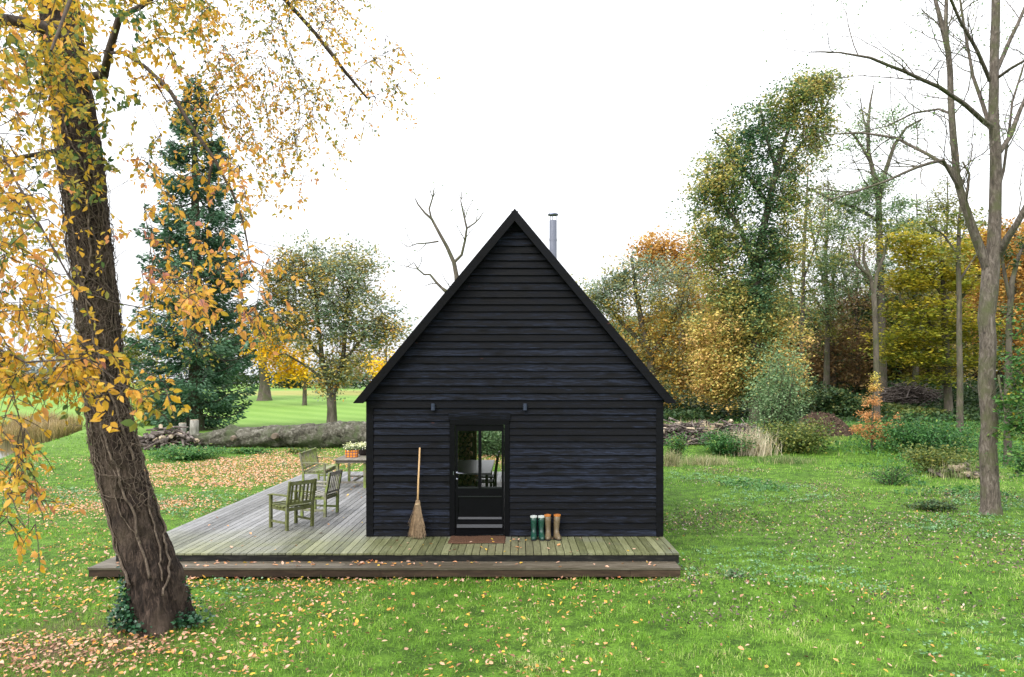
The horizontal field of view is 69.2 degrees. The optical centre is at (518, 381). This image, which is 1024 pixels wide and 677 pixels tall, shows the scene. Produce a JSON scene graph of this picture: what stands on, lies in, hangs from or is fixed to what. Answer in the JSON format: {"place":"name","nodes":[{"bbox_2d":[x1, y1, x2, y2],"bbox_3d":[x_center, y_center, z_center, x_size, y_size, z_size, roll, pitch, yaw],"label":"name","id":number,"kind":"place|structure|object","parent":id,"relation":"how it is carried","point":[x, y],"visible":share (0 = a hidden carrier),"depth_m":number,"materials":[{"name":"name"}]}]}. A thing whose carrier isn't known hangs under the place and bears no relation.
{"place":"outdoors","nodes":[
{"label":"outdoors","id":0,"kind":"place"},
{"bbox_2d":[0,429,82,457],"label":"water","id":1,"kind":"structure","parent":0,"point":[6,447],"depth_m":39.15,"materials":[{"name":"grey liquid"}]},
{"bbox_2d":[0,409,84,442],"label":"reed bed","id":2,"kind":"object","parent":1,"relation":"in","point":[56,425],"visible":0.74,"depth_m":44.72,"materials":[{"name":"beige plant"}]},
{"bbox_2d":[0,383,1023,676],"bbox_3d":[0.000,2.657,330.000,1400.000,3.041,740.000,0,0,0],"label":"ground","id":3,"kind":"structure","parent":0,"point":[284,407],"depth_m":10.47,"materials":[{"name":"green plant"}]},
{"bbox_2d":[4,351,44,375],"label":"distant tree","id":4,"kind":"object","parent":3,"relation":"on","point":[31,369],"visible":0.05,"depth_m":189.39,"materials":[{"name":"grey plant"}]},
{"bbox_2d":[7,380,77,391],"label":"clipped hedge","id":5,"kind":"object","parent":3,"relation":"on","point":[46,382],"visible":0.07,"depth_m":111.26,"materials":[{"name":"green plant"}]},
{"bbox_2d":[31,357,58,380],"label":"distant tree","id":6,"kind":"object","parent":3,"relation":"on","point":[53,368],"visible":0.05,"depth_m":163.38,"materials":[{"name":"grey plant"}]},
{"bbox_2d":[22,372,144,387],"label":"brown hedge","id":7,"kind":"object","parent":3,"relation":"on","point":[47,377],"visible":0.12,"depth_m":148.68,"materials":[{"name":"orange plant"}]},
{"bbox_2d":[123,329,163,385],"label":"distant tree","id":8,"kind":"object","parent":3,"relation":"on","point":[136,353],"visible":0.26,"depth_m":149.61,"materials":[{"name":"green plant"}]},
{"bbox_2d":[128,359,184,425],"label":"conifer skirt shrub","id":9,"kind":"object","parent":3,"relation":"on","point":[143,421],"visible":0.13,"depth_m":51.46,"materials":[{"name":"green plant"}]},
{"bbox_2d":[138,424,205,449],"bbox_3d":[-16.305,2.552,33.590,5.288,1.315,2.376,0,0,14],"label":"log pile","id":10,"kind":"object","parent":3,"relation":"on","point":[158,438],"visible":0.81,"depth_m":33.28,"materials":[{"name":"brown wood"}]},
{"bbox_2d":[179,423,186,432],"bbox_3d":[-16.303,2.563,35.995,0.490,1.162,0.482,0,0,0],"label":"tree stump","id":11,"kind":"object","parent":3,"relation":"on","point":[183,429],"visible":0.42,"depth_m":35.88,"materials":[{"name":"grey wood"}]},
{"bbox_2d":[123,71,262,430],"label":"conifer tree","id":12,"kind":"object","parent":3,"relation":"on","point":[196,387],"visible":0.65,"depth_m":46.14,"materials":[{"name":"green plant"}]},
{"bbox_2d":[143,442,242,461],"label":"bank nettles","id":13,"kind":"object","parent":3,"relation":"on","point":[175,452],"visible":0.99,"depth_m":29.01,"materials":[{"name":"green plant"}]},
{"bbox_2d":[190,420,198,433],"bbox_3d":[-16.149,2.511,36.999,0.572,1.262,0.567,0,0,-40],"label":"tree stump","id":14,"kind":"object","parent":3,"relation":"on","point":[194,426],"visible":0.58,"depth_m":36.85,"materials":[{"name":"grey wood"}]},
{"bbox_2d":[0,0,448,638],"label":"leaning tree","id":15,"kind":"object","parent":3,"relation":"on","point":[98,362],"visible":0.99,"depth_m":7.68,"materials":[{"name":"yellow plant"}]},
{"bbox_2d":[101,558,215,633],"bbox_3d":[-4.323,2.548,8.837,1.302,0.772,0.676,0,0,0],"label":"ivy","id":16,"kind":"object","parent":15,"relation":"attached to","point":[124,615],"visible":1,"depth_m":8.75,"materials":[{"name":"green plant"}]},
{"bbox_2d":[203,358,248,387],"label":"distant tree","id":17,"kind":"object","parent":3,"relation":"on","point":[234,378],"visible":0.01,"depth_m":169.67,"materials":[{"name":"green plant"}]},
{"bbox_2d":[185,299,283,400],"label":"dark park tree","id":18,"kind":"object","parent":3,"relation":"on","point":[264,392],"visible":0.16,"depth_m":87.53,"materials":[{"name":"orange plant"}]},
{"bbox_2d":[223,446,281,453],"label":"trunk side weeds","id":19,"kind":"object","parent":3,"relation":"on","point":[249,450],"visible":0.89,"depth_m":31.06,"materials":[{"name":"green plant"}]},
{"bbox_2d":[273,363,320,387],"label":"distant tree","id":20,"kind":"object","parent":3,"relation":"on","point":[293,383],"visible":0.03,"depth_m":169.06,"materials":[{"name":"yellow plant"}]},
{"bbox_2d":[225,372,375,388],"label":"park hedge","id":21,"kind":"object","parent":3,"relation":"on","point":[236,381],"visible":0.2,"depth_m":148.91,"materials":[{"name":"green plant"}]},
{"bbox_2d":[283,446,325,452],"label":"bank weeds","id":22,"kind":"object","parent":3,"relation":"on","point":[296,450],"visible":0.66,"depth_m":31.06,"materials":[{"name":"green plant"}]},
{"bbox_2d":[241,312,394,404],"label":"golden tree","id":23,"kind":"object","parent":3,"relation":"on","point":[291,370],"visible":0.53,"depth_m":79.57,"materials":[{"name":"yellow plant"}]},
{"bbox_2d":[243,224,421,422],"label":"round tree","id":24,"kind":"object","parent":3,"relation":"on","point":[314,271],"visible":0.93,"depth_m":48.51,"materials":[{"name":"green plant"}]},
{"bbox_2d":[312,349,375,387],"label":"distant tree","id":25,"kind":"object","parent":3,"relation":"on","point":[345,374],"visible":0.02,"depth_m":164.59,"materials":[{"name":"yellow plant"}]},
{"bbox_2d":[338,341,394,385],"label":"copper tree","id":26,"kind":"object","parent":3,"relation":"on","point":[384,354],"visible":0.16,"depth_m":109.73,"materials":[{"name":"brown plant"}]},
{"bbox_2d":[87,471,680,576],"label":"wooden deck","id":27,"kind":"structure","parent":3,"relation":"on","point":[201,541],"depth_m":11.88,"materials":[{"name":"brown wood"}]},
{"bbox_2d":[267,478,316,530],"bbox_3d":[-4.220,2.249,13.834,0.686,0.903,0.610,0,0,38],"label":"garden armchair","id":28,"kind":"object","parent":27,"relation":"on","point":[296,503],"visible":1,"depth_m":13.74,"materials":[{"name":"green wood"}]},
{"bbox_2d":[299,447,337,487],"bbox_3d":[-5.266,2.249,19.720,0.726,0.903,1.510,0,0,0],"label":"armchair","id":29,"kind":"object","parent":27,"relation":"on","point":[318,467],"visible":0.87,"depth_m":19.42,"materials":[{"name":"green wood"}]},
{"bbox_2d":[298,469,342,516],"bbox_3d":[-4.035,2.249,15.145,0.686,0.903,0.610,0,0,12],"label":"garden armchair","id":30,"kind":"object","parent":27,"relation":"on","point":[328,493],"visible":0.76,"depth_m":15.03,"materials":[{"name":"green wood"}]},
{"bbox_2d":[333,454,365,487],"bbox_3d":[-4.272,2.333,19.550,0.856,0.735,1.540,0,0,0],"label":"garden table","id":31,"kind":"object","parent":27,"relation":"on","point":[349,461],"visible":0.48,"depth_m":18.86,"materials":[{"name":"grey wood"}]},
{"bbox_2d":[343,441,360,457],"bbox_3d":[-4.340,1.760,19.409,0.552,0.409,0.481,0,0,-43],"label":"flower basket","id":32,"kind":"object","parent":31,"relation":"on","point":[352,450],"visible":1,"depth_m":19.29,"materials":[{"name":"orange wicker"}]},
{"bbox_2d":[357,441,365,455],"bbox_3d":[-4.121,1.755,19.940,0.727,0.419,0.604,0,0,0],"label":"flower bowl","id":33,"kind":"object","parent":31,"relation":"on","point":[362,451],"visible":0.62,"depth_m":19.83,"materials":[{"name":"white plant"}]},
{"bbox_2d":[116,485,653,566],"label":"deck leaves","id":34,"kind":"object","parent":27,"relation":"on","point":[282,562],"visible":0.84,"depth_m":11.60,"materials":[{"name":"orange plant"}]},
{"bbox_2d":[408,447,425,538],"bbox_3d":[-1.755,1.917,12.777,0.275,1.558,0.225,0,0,-35],"label":"besom broom","id":35,"kind":"object","parent":27,"relation":"on","point":[417,525],"visible":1,"depth_m":12.76,"materials":[{"name":"brown wood"}]},
{"bbox_2d":[448,535,505,543],"bbox_3d":[-0.709,2.679,12.659,0.968,0.027,0.587,0,0,0],"label":"doormat","id":36,"kind":"object","parent":27,"relation":"on","point":[473,539],"visible":1,"depth_m":12.60,"materials":[{"name":"brown fabric"}]},
{"bbox_2d":[353,209,675,539],"bbox_3d":[-0.070,-0.540,16.505,5.550,6.680,7.490,0,0,0],"label":"wooden cabin","id":37,"kind":"object","parent":27,"relation":"on","point":[518,341],"visible":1,"depth_m":12.95,"materials":[{"name":"black painted wood boards"},{"name":"glass"}]},
{"bbox_2d":[458,433,477,484],"bbox_3d":[-1.703,1.953,19.470,1.407,1.463,0.360,0,0,0],"label":"firewood stack","id":38,"kind":"object","parent":37,"relation":"in","point":[464,454],"visible":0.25,"depth_m":19.33,"materials":[{"name":"brown wood"}]},
{"bbox_2d":[458,460,494,486],"bbox_3d":[-1.350,2.316,17.200,1.500,0.742,2.700,0,0,0],"label":"dining table","id":39,"kind":"object","parent":37,"relation":"on","point":[467,467],"visible":0.41,"depth_m":16.89,"materials":[{"name":"grey wood"}]},
{"bbox_2d":[453,425,503,533],"bbox_3d":[-0.703,1.706,12.955,0.887,1.908,0.108,0,0,0],"label":"door","id":40,"kind":"structure","parent":37,"relation":"in","point":[478,510],"depth_m":12.96,"materials":[{"name":"black paint"}]},
{"bbox_2d":[476,454,497,486],"bbox_3d":[-0.723,2.176,16.900,0.495,1.022,0.420,0,0,0],"label":"dining chair","id":41,"kind":"object","parent":37,"relation":"on","point":[490,480],"visible":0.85,"depth_m":16.70,"materials":[{"name":"brown wood"}]},
{"bbox_2d":[482,451,499,486],"bbox_3d":[-0.703,2.176,17.750,0.495,1.022,0.420,0,0,0],"label":"dining chair","id":42,"kind":"object","parent":37,"relation":"on","point":[489,476],"visible":0.61,"depth_m":17.54,"materials":[{"name":"brown wood"}]},
{"bbox_2d":[530,515,536,540],"bbox_3d":[0.251,2.505,12.739,0.122,0.389,0.299,0,0,4],"label":"wellington boot","id":43,"kind":"object","parent":27,"relation":"on","point":[533,527],"visible":1,"depth_m":12.76,"materials":[{"name":"green rubber"}]},
{"bbox_2d":[538,515,544,540],"bbox_3d":[0.395,2.505,12.739,0.120,0.389,0.299,0,0,-4],"label":"wellington boot","id":44,"kind":"object","parent":27,"relation":"on","point":[541,518],"visible":1,"depth_m":12.76,"materials":[{"name":"green rubber"}]},
{"bbox_2d":[544,514,550,540],"bbox_3d":[0.503,2.494,12.749,0.119,0.409,0.295,0,0,-4],"label":"wellington boot","id":45,"kind":"object","parent":27,"relation":"on","point":[548,527],"visible":1,"depth_m":12.77,"materials":[{"name":"brown rubber"}]},
{"bbox_2d":[553,514,560,540],"bbox_3d":[0.658,2.494,12.754,0.129,0.409,0.295,0,0,1],"label":"wellington boot","id":46,"kind":"object","parent":27,"relation":"on","point":[557,537],"visible":1,"depth_m":12.77,"materials":[{"name":"brown rubber"}]},
{"bbox_2d":[396,174,486,292],"bbox_3d":[-3.539,-3.062,33.106,4.208,12.379,2.042,0,0,0],"label":"bare tree","id":47,"kind":"object","parent":3,"relation":"on","point":[454,265],"visible":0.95,"depth_m":32.97,"materials":[{"name":"brown wood"}]},
{"bbox_2d":[477,431,501,455],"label":"hazel shrub","id":48,"kind":"object","parent":3,"relation":"on","point":[491,441],"visible":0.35,"depth_m":30.13,"materials":[{"name":"green plant"}]},
{"bbox_2d":[0,420,1020,676],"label":"fallen leaves","id":49,"kind":"object","parent":3,"relation":"on","point":[110,644],"depth_m":11.58,"materials":[{"name":"plant"}]},
{"bbox_2d":[0,462,1023,676],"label":"clover","id":50,"kind":"object","parent":3,"relation":"on","point":[798,570],"visible":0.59,"depth_m":15.44,"materials":[{"name":"green plant"}]},
{"bbox_2d":[571,240,713,408],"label":"broad tree","id":51,"kind":"object","parent":3,"relation":"on","point":[619,284],"visible":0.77,"depth_m":46.61,"materials":[{"name":"green plant"}]},
{"bbox_2d":[615,225,733,395],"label":"orange tree","id":52,"kind":"object","parent":3,"relation":"on","point":[657,247],"visible":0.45,"depth_m":57.40,"materials":[{"name":"orange plant"}]},
{"bbox_2d":[664,430,690,459],"bbox_3d":[6.071,2.442,28.514,1.071,1.321,1.067,0,0,0],"label":"nettle clump","id":53,"kind":"object","parent":3,"relation":"on","point":[672,446],"visible":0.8,"depth_m":28.47,"materials":[{"name":"green plant"}]},
{"bbox_2d":[667,419,721,434],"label":"heap top grass","id":54,"kind":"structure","parent":3,"relation":"on","point":[702,425],"depth_m":35.88,"materials":[{"name":"beige plant"}]},
{"bbox_2d":[663,417,734,445],"bbox_3d":[7.441,2.382,34.788,6.212,1.478,4.170,0,0,0],"label":"brushwood heap","id":55,"kind":"object","parent":3,"relation":"on","point":[682,427],"visible":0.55,"depth_m":34.02,"materials":[{"name":"brown wood"}]},
{"bbox_2d":[676,452,749,466],"bbox_3d":[6.865,2.817,27.499,4.065,0.489,3.023,0,0,0],"label":"dead grass patch","id":56,"kind":"object","parent":3,"relation":"on","point":[703,461],"visible":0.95,"depth_m":27.30,"materials":[{"name":"beige plant"}]},
{"bbox_2d":[689,421,762,455],"bbox_3d":[8.409,2.298,30.413,2.582,1.462,3.144,0,0,-44],"label":"nettle bed","id":57,"kind":"object","parent":3,"relation":"on","point":[717,445],"visible":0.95,"depth_m":30.12,"materials":[{"name":"green plant"}]},
{"bbox_2d":[719,567,751,577],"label":"young plant","id":58,"kind":"object","parent":3,"relation":"on","point":[730,571],"visible":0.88,"depth_m":11.19,"materials":[{"name":"green plant"}]},
{"bbox_2d":[699,418,788,435],"bbox_3d":[10.088,2.397,37.500,7.781,1.158,3.112,0,0,0],"label":"branch windrow","id":59,"kind":"object","parent":3,"relation":"on","point":[729,423],"visible":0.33,"depth_m":37.18,"materials":[{"name":"brown wood"}]},
{"bbox_2d":[723,425,781,456],"bbox_3d":[9.240,2.329,30.517,4.111,1.398,3.228,0,0,-14],"label":"dry grass tuft","id":60,"kind":"object","parent":3,"relation":"on","point":[755,451],"visible":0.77,"depth_m":30.16,"materials":[{"name":"beige plant"}]},
{"bbox_2d":[665,54,857,421],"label":"ivy clad tree","id":61,"kind":"object","parent":3,"relation":"on","point":[720,380],"visible":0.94,"depth_m":42.48,"materials":[{"name":"green plant"}]},
{"bbox_2d":[739,318,822,446],"bbox_3d":[11.685,0.024,33.490,3.870,5.868,3.899,0,0,35],"label":"willow shrub","id":62,"kind":"object","parent":3,"relation":"on","point":[779,408],"visible":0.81,"depth_m":33.25,"materials":[{"name":"green plant"}]},
{"bbox_2d":[743,453,846,465],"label":"long grass bank","id":63,"kind":"structure","parent":3,"relation":"on","point":[780,459],"depth_m":27.82,"materials":[{"name":"plant"}]},
{"bbox_2d":[752,413,846,453],"bbox_3d":[11.611,2.152,31.382,4.031,1.741,3.928,0,0,0],"label":"shrub","id":64,"kind":"object","parent":3,"relation":"on","point":[800,439],"visible":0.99,"depth_m":30.81,"materials":[{"name":"green plant"}]},
{"bbox_2d":[780,172,846,400],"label":"slender tree","id":65,"kind":"object","parent":3,"relation":"on","point":[804,273],"visible":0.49,"depth_m":51.89,"materials":[{"name":"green plant"}]},
{"bbox_2d":[607,223,1023,394],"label":"woodland","id":66,"kind":"object","parent":3,"relation":"on","point":[869,323],"visible":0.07,"depth_m":64.99,"materials":[{"name":"green plant"}]},
{"bbox_2d":[794,411,854,435],"bbox_3d":[15.665,2.197,38.497,3.500,1.452,2.607,0,0,0],"label":"leaf mound","id":67,"kind":"object","parent":3,"relation":"on","point":[840,424],"visible":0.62,"depth_m":37.88,"materials":[{"name":"brown plant"}]},
{"bbox_2d":[792,176,865,388],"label":"twiggy tree","id":68,"kind":"object","parent":3,"relation":"on","point":[826,354],"visible":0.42,"depth_m":56.84,"materials":[{"name":"russet brown leaves"},{"name":"bark"}]},
{"bbox_2d":[795,384,868,416],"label":"laurel bush","id":69,"kind":"object","parent":3,"relation":"on","point":[832,400],"visible":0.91,"depth_m":45.38,"materials":[{"name":"green plant"}]},
{"bbox_2d":[648,466,1023,629],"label":"leaf flecks","id":70,"kind":"object","parent":3,"relation":"on","point":[850,543],"visible":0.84,"depth_m":14.69,"materials":[{"name":"plant"}]},
{"bbox_2d":[659,375,1023,422],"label":"undergrowth","id":71,"kind":"object","parent":3,"relation":"on","point":[971,412],"visible":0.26,"depth_m":47.10,"materials":[{"name":"green plant"}]},
{"bbox_2d":[796,271,888,391],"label":"brown leaf tree","id":72,"kind":"object","parent":3,"relation":"on","point":[817,360],"visible":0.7,"depth_m":59.49,"materials":[{"name":"orange plant"}]},
{"bbox_2d":[664,417,1023,495],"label":"rough herbs","id":73,"kind":"object","parent":3,"relation":"on","point":[866,447],"visible":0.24,"depth_m":30.27,"materials":[{"name":"green plant"}]},
{"bbox_2d":[691,0,1023,515],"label":"forked tree","id":74,"kind":"object","parent":3,"relation":"on","point":[990,255],"visible":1,"depth_m":16.88,"materials":[{"name":"brown plant"}]},
{"bbox_2d":[830,229,894,392],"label":"twiggy tree","id":75,"kind":"object","parent":3,"relation":"on","point":[860,288],"visible":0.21,"depth_m":63.83,"materials":[{"name":"green plant"}]},
{"bbox_2d":[796,85,939,392],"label":"mistletoe tree","id":76,"kind":"object","parent":3,"relation":"on","point":[853,203],"visible":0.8,"depth_m":53.81,"materials":[{"name":"green plant"}]},
{"bbox_2d":[830,219,907,417],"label":"twin trunk tree","id":77,"kind":"object","parent":3,"relation":"on","point":[873,287],"visible":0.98,"depth_m":43.91,"materials":[{"name":"brown plant"}]},
{"bbox_2d":[853,398,897,414],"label":"evergreen shrub","id":78,"kind":"object","parent":3,"relation":"on","point":[870,407],"visible":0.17,"depth_m":45.89,"materials":[{"name":"green plant"}]},
{"bbox_2d":[848,371,903,450],"bbox_3d":[15.217,1.307,31.622,2.422,3.556,1.127,0,0,0],"label":"larch sapling","id":79,"kind":"object","parent":3,"relation":"on","point":[874,388],"visible":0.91,"depth_m":31.56,"materials":[{"name":"orange plant"}]},
{"bbox_2d":[858,458,926,484],"bbox_3d":[11.061,2.682,22.055,1.908,0.859,1.554,0,0,37],"label":"weed clump","id":80,"kind":"object","parent":3,"relation":"on","point":[891,478],"visible":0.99,"depth_m":21.93,"materials":[{"name":"green plant"}]},
{"bbox_2d":[875,193,954,385],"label":"twiggy tree","id":81,"kind":"object","parent":3,"relation":"on","point":[916,200],"visible":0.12,"depth_m":59.79,"materials":[{"name":"green plant"}]},
{"bbox_2d":[869,381,964,405],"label":"brush pile","id":82,"kind":"object","parent":3,"relation":"on","point":[901,394],"visible":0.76,"depth_m":51.29,"materials":[{"name":"brown wood"}]},
{"bbox_2d":[888,498,967,511],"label":"dark weeds","id":83,"kind":"object","parent":3,"relation":"on","point":[937,505],"visible":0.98,"depth_m":17.29,"materials":[{"name":"green plant"}]},
{"bbox_2d":[838,406,1019,454],"bbox_3d":[16.866,2.038,30.645,6.268,2.008,5.946,0,0,0],"label":"nettle bush","id":84,"kind":"object","parent":3,"relation":"on","point":[920,436],"visible":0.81,"depth_m":30.34,"materials":[{"name":"green plant"}]},
{"bbox_2d":[847,219,1022,412],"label":"hornbeam tree","id":85,"kind":"object","parent":3,"relation":"on","point":[923,282],"visible":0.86,"depth_m":45.60,"materials":[{"name":"yellow plant"}]},
{"bbox_2d":[896,175,984,387],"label":"twiggy tree","id":86,"kind":"object","parent":3,"relation":"on","point":[941,205],"visible":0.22,"depth_m":55.84,"materials":[{"name":"green plant"}]},
{"bbox_2d":[891,436,1006,475],"bbox_3d":[13.873,2.429,24.461,3.058,1.259,3.355,0,0,0],"label":"bramble bush","id":87,"kind":"object","parent":3,"relation":"on","point":[928,457],"visible":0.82,"depth_m":24.20,"materials":[{"name":"green plant"}]},
{"bbox_2d":[896,204,1006,431],"bbox_3d":[22.039,-3.558,38.163,5.391,12.809,3.080,0,0,0],"label":"slim tree","id":88,"kind":"object","parent":3,"relation":"on","point":[959,224],"visible":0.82,"depth_m":37.91,"materials":[{"name":"brown plant"}]},
{"bbox_2d":[907,455,1004,479],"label":"shrub","id":89,"kind":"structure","parent":3,"relation":"on","point":[971,468],"depth_m":23.27,"materials":[{"name":"plant"}]},
{"bbox_2d":[928,462,1012,478],"bbox_3d":[14.303,2.852,23.532,2.039,0.633,1.241,0,0,-10],"label":"log heap","id":90,"kind":"object","parent":3,"relation":"on","point":[975,475],"visible":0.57,"depth_m":23.34,"materials":[{"name":"brown wood"}]},
{"bbox_2d":[951,207,1023,401],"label":"golden orange tree","id":91,"kind":"object","parent":3,"relation":"on","point":[1020,275],"visible":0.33,"depth_m":49.65,"materials":[{"name":"orange plant"}]},
{"bbox_2d":[985,303,1023,481],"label":"edge sapling","id":92,"kind":"object","parent":3,"relation":"on","point":[1012,424],"visible":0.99,"depth_m":16.48,"materials":[{"name":"green plant"}]},
{"bbox_2d":[995,232,1023,465],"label":"ivy","id":93,"kind":"object","parent":3,"relation":"on","point":[1010,289],"visible":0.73,"depth_m":26.94,"materials":[{"name":"green plant"}]},
{"bbox_2d":[0,0,1023,383],"label":"sky","id":94,"kind":"structure","parent":0,"point":[585,112],"materials":[{"name":"white"}]},
{"bbox_2d":[664,447,682,466],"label":"corner dry grass","id":95,"kind":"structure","parent":0,"point":[671,461],"depth_m":26.42,"materials":[{"name":"beige plant"}]}
]}

